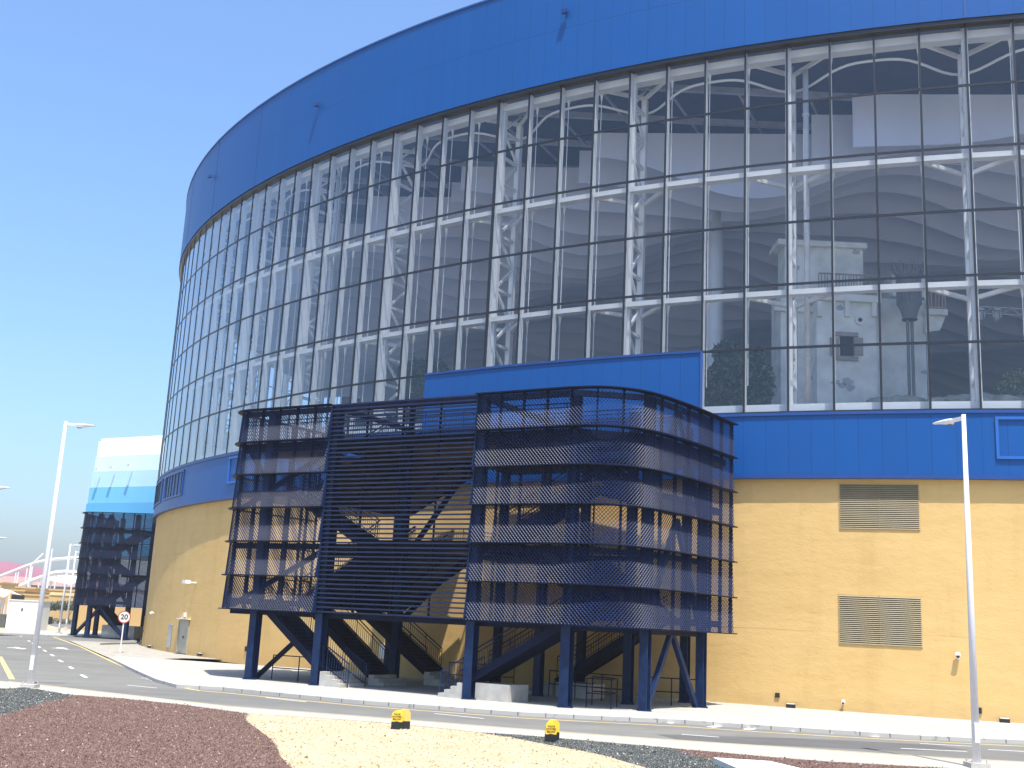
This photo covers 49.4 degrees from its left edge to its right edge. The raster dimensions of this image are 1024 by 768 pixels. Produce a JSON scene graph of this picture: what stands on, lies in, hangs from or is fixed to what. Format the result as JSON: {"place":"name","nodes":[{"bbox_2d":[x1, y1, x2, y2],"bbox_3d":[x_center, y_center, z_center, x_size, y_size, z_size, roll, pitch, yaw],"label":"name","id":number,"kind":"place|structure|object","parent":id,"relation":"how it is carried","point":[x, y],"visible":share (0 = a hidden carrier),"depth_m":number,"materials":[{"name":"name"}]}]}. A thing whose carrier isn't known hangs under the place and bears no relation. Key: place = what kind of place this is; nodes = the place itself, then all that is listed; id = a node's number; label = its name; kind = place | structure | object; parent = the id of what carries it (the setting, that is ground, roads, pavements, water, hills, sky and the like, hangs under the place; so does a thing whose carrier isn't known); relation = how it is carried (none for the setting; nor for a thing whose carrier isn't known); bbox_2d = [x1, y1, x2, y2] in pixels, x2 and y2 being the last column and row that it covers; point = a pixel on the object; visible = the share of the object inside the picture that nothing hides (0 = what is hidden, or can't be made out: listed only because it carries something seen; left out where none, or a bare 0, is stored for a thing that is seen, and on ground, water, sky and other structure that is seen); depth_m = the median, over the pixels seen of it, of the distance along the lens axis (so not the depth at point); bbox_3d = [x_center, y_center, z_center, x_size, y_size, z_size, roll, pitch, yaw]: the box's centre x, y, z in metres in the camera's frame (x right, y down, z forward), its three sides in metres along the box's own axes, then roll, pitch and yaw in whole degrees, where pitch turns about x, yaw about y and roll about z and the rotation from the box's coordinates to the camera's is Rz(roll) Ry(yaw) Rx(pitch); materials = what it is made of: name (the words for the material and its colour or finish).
{"place":"outdoors","nodes":[
{"label":"outdoors","id":0,"kind":"place"},
{"bbox_2d":[0,614,6,627],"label":"dark wall","id":1,"kind":"structure","parent":0,"point":[3,617],"depth_m":136.32,"materials":[{"name":"grey concrete"}]},
{"bbox_2d":[0,582,19,613],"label":"ochre building","id":2,"kind":"structure","parent":0,"point":[6,585],"depth_m":227.06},
{"bbox_2d":[0,556,89,587],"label":"white arch","id":3,"kind":"structure","parent":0,"point":[29,564],"depth_m":255.46,"materials":[{"name":"metal"}]},
{"bbox_2d":[49,574,88,583],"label":"tensile canopy","id":4,"kind":"object","parent":3,"relation":"attached to","point":[60,578],"visible":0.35,"depth_m":253.90,"materials":[{"name":"white fabric"}]},
{"bbox_2d":[19,570,88,588],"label":"white arch","id":5,"kind":"structure","parent":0,"point":[52,573],"depth_m":247.14,"materials":[{"name":"metal"}]},
{"bbox_2d":[49,622,70,627],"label":"road","id":6,"kind":"structure","parent":0,"point":[62,625],"depth_m":167.98,"materials":[{"name":"grey asphalt"}]},
{"bbox_2d":[0,629,141,642],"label":"pavement","id":7,"kind":"structure","parent":0,"point":[42,633],"depth_m":109.05,"materials":[{"name":"grey concrete"}]},
{"bbox_2d":[56,544,80,632],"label":"street lamp","id":8,"kind":"object","parent":7,"relation":"on","point":[60,619],"visible":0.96,"depth_m":113.64,"materials":[{"name":"metal"}]},
{"bbox_2d":[70,512,155,638],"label":"stair tower","id":9,"kind":"structure","parent":0,"point":[102,544],"depth_m":106.83,"materials":[{"name":"blue metal"}]},
{"bbox_2d":[0,624,237,663],"bbox_3d":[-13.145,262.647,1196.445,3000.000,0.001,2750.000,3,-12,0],"label":"ground","id":10,"kind":"structure","parent":0,"point":[51,628],"depth_m":111.75,"materials":[{"name":"beige concrete"}]},
{"bbox_2d":[0,588,18,613],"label":"white shelter","id":11,"kind":"object","parent":10,"relation":"on","point":[2,591],"visible":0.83,"depth_m":165.18,"materials":[{"name":"metal"}]},
{"bbox_2d":[4,589,48,613],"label":"ochre building","id":12,"kind":"structure","parent":10,"relation":"on","point":[20,596],"depth_m":200.58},
{"bbox_2d":[5,599,51,630],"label":"utility kiosk","id":13,"kind":"object","parent":10,"relation":"on","point":[21,614],"visible":0.83,"depth_m":122.89,"materials":[{"name":"white plastic"}]},
{"bbox_2d":[15,586,50,591],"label":"ochre building","id":14,"kind":"structure","parent":10,"relation":"on","point":[30,588],"depth_m":207.65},
{"bbox_2d":[27,553,43,586],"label":"crane boom","id":15,"kind":"object","parent":10,"relation":"on","point":[33,562],"visible":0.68,"depth_m":235.87,"materials":[{"name":"white metal"}]},
{"bbox_2d":[24,594,48,601],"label":"ochre building","id":16,"kind":"structure","parent":10,"relation":"on","point":[33,597],"depth_m":195.56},
{"bbox_2d":[46,548,52,587],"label":"mast","id":17,"kind":"object","parent":10,"relation":"on","point":[47,584],"visible":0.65,"depth_m":230.90,"materials":[{"name":"white metal"}]},
{"bbox_2d":[50,601,56,610],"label":"street tree","id":18,"kind":"object","parent":10,"relation":"on","point":[52,608],"visible":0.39,"depth_m":180.45,"materials":[{"name":"green plant"}]},
{"bbox_2d":[50,600,70,618],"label":"street tree","id":19,"kind":"object","parent":10,"relation":"on","point":[56,606],"visible":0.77,"depth_m":180.28,"materials":[{"name":"green plant"}]},
{"bbox_2d":[52,618,71,623],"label":"hedge","id":20,"kind":"object","parent":10,"relation":"on","point":[64,621],"visible":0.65,"depth_m":175.09,"materials":[{"name":"green plant"}]},
{"bbox_2d":[59,600,73,618],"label":"street tree","id":21,"kind":"object","parent":10,"relation":"on","point":[71,608],"visible":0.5,"depth_m":180.28,"materials":[{"name":"green plant"}]},
{"bbox_2d":[63,551,76,628],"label":"street lamp","id":22,"kind":"object","parent":10,"relation":"on","point":[70,594],"visible":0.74,"depth_m":141.27,"materials":[{"name":"metal"}]},
{"bbox_2d":[0,561,143,593],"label":"red roof hall","id":23,"kind":"structure","parent":10,"relation":"on","point":[5,567],"depth_m":616.20,"materials":[{"name":"metal"}]},
{"bbox_2d":[48,589,106,622],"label":"ochre building","id":24,"kind":"structure","parent":10,"relation":"on","point":[55,595],"depth_m":191.69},
{"bbox_2d":[76,605,141,630],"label":"ochre wall","id":25,"kind":"structure","parent":10,"relation":"on","point":[135,614],"depth_m":146.26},
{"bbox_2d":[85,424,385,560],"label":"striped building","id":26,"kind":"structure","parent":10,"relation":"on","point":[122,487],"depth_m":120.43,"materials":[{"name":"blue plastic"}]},
{"bbox_2d":[71,641,213,658],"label":"paver apron","id":27,"kind":"object","parent":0,"point":[138,649],"visible":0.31,"depth_m":77.99,"materials":[{"name":"grey concrete"}]},
{"bbox_2d":[117,611,130,652],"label":"speed sign","id":28,"kind":"object","parent":27,"relation":"on","point":[124,617],"visible":1,"depth_m":75.07,"materials":[{"name":"white metal"}]},
{"bbox_2d":[0,0,482,607],"label":"sky","id":29,"kind":"structure","parent":0,"point":[110,110],"materials":[{"name":"blue"}]},
{"bbox_2d":[245,714,645,767],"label":"beige gravel","id":30,"kind":"structure","parent":0,"point":[305,742],"depth_m":27.33,"materials":[{"name":"beige gravel"}]},
{"bbox_2d":[391,710,402,729],"bbox_3d":[-3.279,9.609,31.828,0.312,0.520,0.179,1,-12,7],"label":"marker post","id":31,"kind":"object","parent":30,"relation":"on","point":[397,720],"visible":1,"depth_m":31.75,"materials":[{"name":"yellow plastic"}]},
{"bbox_2d":[401,709,410,728],"bbox_3d":[-3.094,9.652,32.055,0.312,0.550,0.178,6,-13,-14],"label":"marker post","id":32,"kind":"object","parent":30,"relation":"on","point":[406,718],"visible":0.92,"depth_m":31.98,"materials":[{"name":"yellow plastic"}]},
{"bbox_2d":[0,635,1023,761],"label":"road","id":33,"kind":"structure","parent":0,"point":[104,675],"depth_m":39.45,"materials":[{"name":"grey asphalt"}]},
{"bbox_2d":[100,640,137,644],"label":"ramp","id":34,"kind":"structure","parent":33,"relation":"on","point":[126,642],"depth_m":92.66,"materials":[{"name":"concrete"}]},
{"bbox_2d":[0,637,1011,745],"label":"yellow edge lines","id":35,"kind":"object","parent":33,"relation":"on","point":[7,670],"visible":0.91,"depth_m":41.04,"materials":[{"name":"paint"}]},
{"bbox_2d":[7,636,1009,751],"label":"white road markings","id":36,"kind":"object","parent":33,"relation":"on","point":[455,715],"visible":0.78,"depth_m":39.27,"materials":[{"name":"paint"}]},
{"bbox_2d":[0,681,1023,767],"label":"gutter strip","id":37,"kind":"object","parent":33,"relation":"on","point":[834,756],"visible":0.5,"depth_m":32.12,"materials":[{"name":"beige concrete"}]},
{"bbox_2d":[20,421,94,687],"bbox_3d":[-17.039,6.320,41.858,1.354,9.950,0.520,3,-12,0],"label":"street lamp","id":38,"kind":"object","parent":37,"relation":"on","point":[30,681],"visible":0.97,"depth_m":41.63,"materials":[{"name":"metal"}]},
{"bbox_2d":[932,414,990,767],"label":"street lamp","id":39,"kind":"object","parent":37,"relation":"on","point":[976,762],"visible":1,"depth_m":30.43,"materials":[{"name":"metal"}]},
{"bbox_2d":[9,681,1020,761],"bbox_3d":[11.898,11.130,33.959,65.657,0.001,5.063,0,-13,12],"label":"faded edge line","id":40,"kind":"object","parent":33,"relation":"on","point":[520,728],"visible":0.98,"depth_m":34.13,"materials":[{"name":"yellow paint"}]},
{"bbox_2d":[108,657,1023,743],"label":"kerb","id":41,"kind":"structure","parent":33,"relation":"on","point":[678,721],"depth_m":39.72,"materials":[{"name":"concrete"}]},
{"bbox_2d":[657,734,967,750],"bbox_3d":[-3.541,12.818,45.069,40.534,0.001,7.457,-7,-16,38],"label":"road patch","id":42,"kind":"object","parent":33,"relation":"on","point":[802,742],"visible":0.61,"depth_m":34.84,"materials":[{"name":"grey asphalt"}]},
{"bbox_2d":[112,656,1023,739],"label":"pavement","id":43,"kind":"structure","parent":0,"point":[231,675],"depth_m":45.49,"materials":[{"name":"grey concrete"}]},
{"bbox_2d":[271,654,310,681],"bbox_3d":[-9.825,13.125,51.224,2.975,1.142,0.060,-3,-13,24],"label":"guard rail","id":44,"kind":"object","parent":43,"relation":"on","point":[298,669],"visible":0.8,"depth_m":51.40,"materials":[{"name":"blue metal"}]},
{"bbox_2d":[218,385,738,711],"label":"stair tower","id":45,"kind":"structure","parent":43,"relation":"on","point":[402,478],"depth_m":48.52,"materials":[{"name":"blue metal"}]},
{"bbox_2d":[448,662,514,682],"bbox_3d":[-1.443,14.055,53.574,3.210,1.142,1.022,4,-12,-4],"label":"guard rail","id":46,"kind":"object","parent":43,"relation":"on","point":[479,664],"visible":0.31,"depth_m":53.92,"materials":[{"name":"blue metal"}]},
{"bbox_2d":[141,0,1023,723],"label":"arena building","id":47,"kind":"structure","parent":43,"relation":"on","point":[501,194],"depth_m":64.11,"materials":[{"name":"blue metal"}]},
{"bbox_2d":[141,616,145,644],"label":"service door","id":48,"kind":"structure","parent":47,"relation":"in","point":[145,616],"depth_m":90.43,"materials":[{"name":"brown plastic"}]},
{"bbox_2d":[176,620,189,653],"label":"service door","id":49,"kind":"structure","parent":47,"relation":"in","point":[183,627],"depth_m":77.92,"materials":[{"name":"grey paint"}]},
{"bbox_2d":[182,580,196,583],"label":"floodlight","id":50,"kind":"object","parent":47,"relation":"attached to","point":[186,581],"visible":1,"depth_m":76.97,"materials":[{"name":"white plastic"}]},
{"bbox_2d":[313,102,319,106],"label":"roof spotlight","id":51,"kind":"object","parent":47,"relation":"attached to","point":[316,104],"visible":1,"depth_m":74.60,"materials":[{"name":"blue metal"}]},
{"bbox_2d":[379,644,384,658],"bbox_3d":[-7.170,14.817,61.602,0.420,0.750,0.120,-7,-15,37],"label":"meter cabinet","id":52,"kind":"object","parent":47,"relation":"attached to","point":[381,654],"visible":0.43,"depth_m":61.56,"materials":[{"name":"white plastic"}]},
{"bbox_2d":[406,356,449,420],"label":"indoor bush","id":53,"kind":"object","parent":47,"relation":"on","point":[418,388],"visible":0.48,"depth_m":73.37,"materials":[{"name":"green plant"}]},
{"bbox_2d":[561,8,568,14],"bbox_3d":[3.011,-21.000,62.751,0.340,0.274,0.435,-4,-14,30],"label":"roof spotlight","id":54,"kind":"object","parent":47,"relation":"attached to","point":[564,11],"visible":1,"depth_m":62.61,"materials":[{"name":"blue metal"}]},
{"bbox_2d":[704,339,776,406],"bbox_3d":[12.156,0.327,60.258,4.360,5.683,2.392,3,-12,0],"label":"indoor bush","id":55,"kind":"object","parent":47,"relation":"on","point":[729,388],"visible":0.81,"depth_m":59.84,"materials":[{"name":"green plant"}]},
{"bbox_2d":[866,397,887,401],"bbox_3d":[19.824,1.093,59.845,1.577,0.803,1.202,3,-12,0],"label":"boulder","id":56,"kind":"object","parent":47,"relation":"on","point":[877,399],"visible":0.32,"depth_m":59.53,"materials":[{"name":"grey stone"}]},
{"bbox_2d":[886,395,925,401],"bbox_3d":[21.046,1.091,59.420,2.474,1.077,1.507,3,-12,0],"label":"boulder","id":57,"kind":"object","parent":47,"relation":"on","point":[904,398],"visible":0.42,"depth_m":58.91,"materials":[{"name":"grey stone"}]},
{"bbox_2d":[889,258,923,395],"bbox_3d":[21.848,-1.555,60.947,2.033,10.557,2.033,3,-12,0],"label":"fire basket","id":58,"kind":"object","parent":47,"relation":"on","point":[908,303],"visible":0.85,"depth_m":61.13,"materials":[{"name":"metal"}]},
{"bbox_2d":[925,397,943,401],"bbox_3d":[22.555,1.090,58.971,1.566,0.873,1.348,-7,-16,39],"label":"boulder","id":59,"kind":"object","parent":47,"relation":"on","point":[937,398],"visible":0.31,"depth_m":58.52,"materials":[{"name":"grey stone"}]},
{"bbox_2d":[944,393,969,400],"bbox_3d":[23.658,0.974,58.605,2.009,1.038,1.427,3,-12,0],"label":"boulder","id":60,"kind":"object","parent":47,"relation":"on","point":[961,397],"visible":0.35,"depth_m":58.23,"materials":[{"name":"grey stone"}]},
{"bbox_2d":[955,652,960,658],"bbox_3d":[19.391,11.810,48.387,0.240,0.294,0.295,-1,-13,17],"label":"security camera","id":61,"kind":"object","parent":47,"relation":"attached to","point":[957,655],"visible":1,"depth_m":48.30,"materials":[{"name":"white plastic"}]},
{"bbox_2d":[964,392,998,400],"bbox_3d":[24.780,0.979,58.282,2.687,1.107,1.529,3,-12,0],"label":"boulder","id":62,"kind":"object","parent":47,"relation":"on","point":[987,397],"visible":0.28,"depth_m":57.83,"materials":[{"name":"grey stone"}]},
{"bbox_2d":[979,306,1023,315],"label":"stage truss","id":63,"kind":"object","parent":47,"relation":"hanging from","point":[1017,314],"visible":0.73,"depth_m":68.84,"materials":[{"name":"grey metal"}]},
{"bbox_2d":[979,307,984,321],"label":"stage light","id":64,"kind":"object","parent":63,"relation":"hanging from","point":[981,314],"visible":0.6,"depth_m":68.66,"materials":[{"name":"grey metal"}]},
{"bbox_2d":[991,307,1000,321],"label":"stage light","id":65,"kind":"object","parent":63,"relation":"hanging from","point":[995,311],"visible":1,"depth_m":68.68,"materials":[{"name":"grey metal"}]},
{"bbox_2d":[993,394,1023,400],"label":"boulder","id":66,"kind":"object","parent":47,"relation":"on","point":[1005,397],"visible":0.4,"depth_m":57.43,"materials":[{"name":"grey stone"}]},
{"bbox_2d":[993,368,1023,395],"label":"indoor tree","id":67,"kind":"object","parent":47,"relation":"on","point":[1016,376],"visible":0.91,"depth_m":58.53,"materials":[{"name":"green plant"}]},
{"bbox_2d":[548,670,621,700],"bbox_3d":[3.342,13.232,48.685,4.067,1.142,0.062,-5,-15,33],"label":"guard rail","id":68,"kind":"object","parent":43,"relation":"on","point":[575,685],"visible":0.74,"depth_m":48.84,"materials":[{"name":"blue metal"}]},
{"bbox_2d":[585,676,617,708],"bbox_3d":[3.581,12.332,44.488,1.172,1.142,1.778,-1,-13,16],"label":"guard rail","id":69,"kind":"object","parent":43,"relation":"on","point":[602,692],"visible":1,"depth_m":43.99,"materials":[{"name":"blue metal"}]},
{"bbox_2d":[651,677,694,704],"bbox_3d":[6.845,13.204,47.746,2.508,1.142,0.048,2,-12,4],"label":"guard rail","id":70,"kind":"object","parent":43,"relation":"on","point":[671,692],"visible":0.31,"depth_m":47.75,"materials":[{"name":"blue metal"}]},
{"bbox_2d":[786,703,795,707],"bbox_3d":[12.543,14.475,50.041,0.400,0.190,0.220,-2,-13,21],"label":"ground uplight","id":71,"kind":"object","parent":43,"relation":"on","point":[789,705],"visible":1,"depth_m":49.96,"materials":[{"name":"black metal"}]},
{"bbox_2d":[999,718,1009,722],"bbox_3d":[20.918,14.283,47.228,0.400,0.190,0.220,-1,-13,15],"label":"ground uplight","id":72,"kind":"object","parent":43,"relation":"on","point":[1004,720],"visible":1,"depth_m":47.13,"materials":[{"name":"black metal"}]},
{"bbox_2d":[672,748,939,767],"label":"red gravel","id":73,"kind":"structure","parent":0,"point":[803,763],"depth_m":28.56,"materials":[{"name":"gravel"}]},
{"bbox_2d":[713,757,797,767],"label":"chamber cover","id":74,"kind":"object","parent":73,"relation":"on","point":[730,763],"visible":0.93,"depth_m":26.20,"materials":[{"name":"concrete"}]},
{"bbox_2d":[769,239,947,404],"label":"plaster house","id":75,"kind":"structure","parent":0,"point":[857,367],"depth_m":62.75,"materials":[{"name":"white paint"}]},
{"bbox_2d":[830,331,862,360],"bbox_3d":[18.650,-2.090,62.026,1.831,1.610,0.250,3,-12,0],"label":"window","id":76,"kind":"structure","parent":75,"relation":"in","point":[846,353],"depth_m":61.99,"materials":[{"name":"grey glass"}]},
{"label":"planting ground","id":77,"kind":"structure","parent":0,"visible":0},
{"bbox_2d":[0,687,72,715],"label":"grey gravel","id":78,"kind":"structure","parent":77,"relation":"on","point":[15,699],"depth_m":36.03,"materials":[{"name":"grey gravel"}]},
{"bbox_2d":[0,695,294,767],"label":"red gravel","id":79,"kind":"structure","parent":77,"relation":"on","point":[78,731],"depth_m":26.54,"materials":[{"name":"red gravel"}]},
{"bbox_2d":[1,687,938,767],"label":"bed edge","id":80,"kind":"object","parent":77,"relation":"on","point":[529,735],"visible":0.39,"depth_m":31.95,"materials":[{"name":"beige concrete"}]},
{"bbox_2d":[482,732,722,767],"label":"grey gravel","id":81,"kind":"structure","parent":77,"relation":"on","point":[646,756],"depth_m":28.64,"materials":[{"name":"grey gravel"}]},
{"bbox_2d":[544,722,556,741],"bbox_3d":[1.061,9.518,30.410,0.312,0.520,0.179,3,-12,-3],"label":"marker post","id":82,"kind":"object","parent":81,"relation":"on","point":[550,731],"visible":1,"depth_m":30.33,"materials":[{"name":"yellow plastic"}]},
{"bbox_2d":[548,720,559,739],"bbox_3d":[1.148,9.637,30.985,0.312,0.540,0.178,9,-14,-26],"label":"marker post","id":83,"kind":"object","parent":81,"relation":"on","point":[556,722],"visible":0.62,"depth_m":30.96,"materials":[{"name":"yellow plastic"}]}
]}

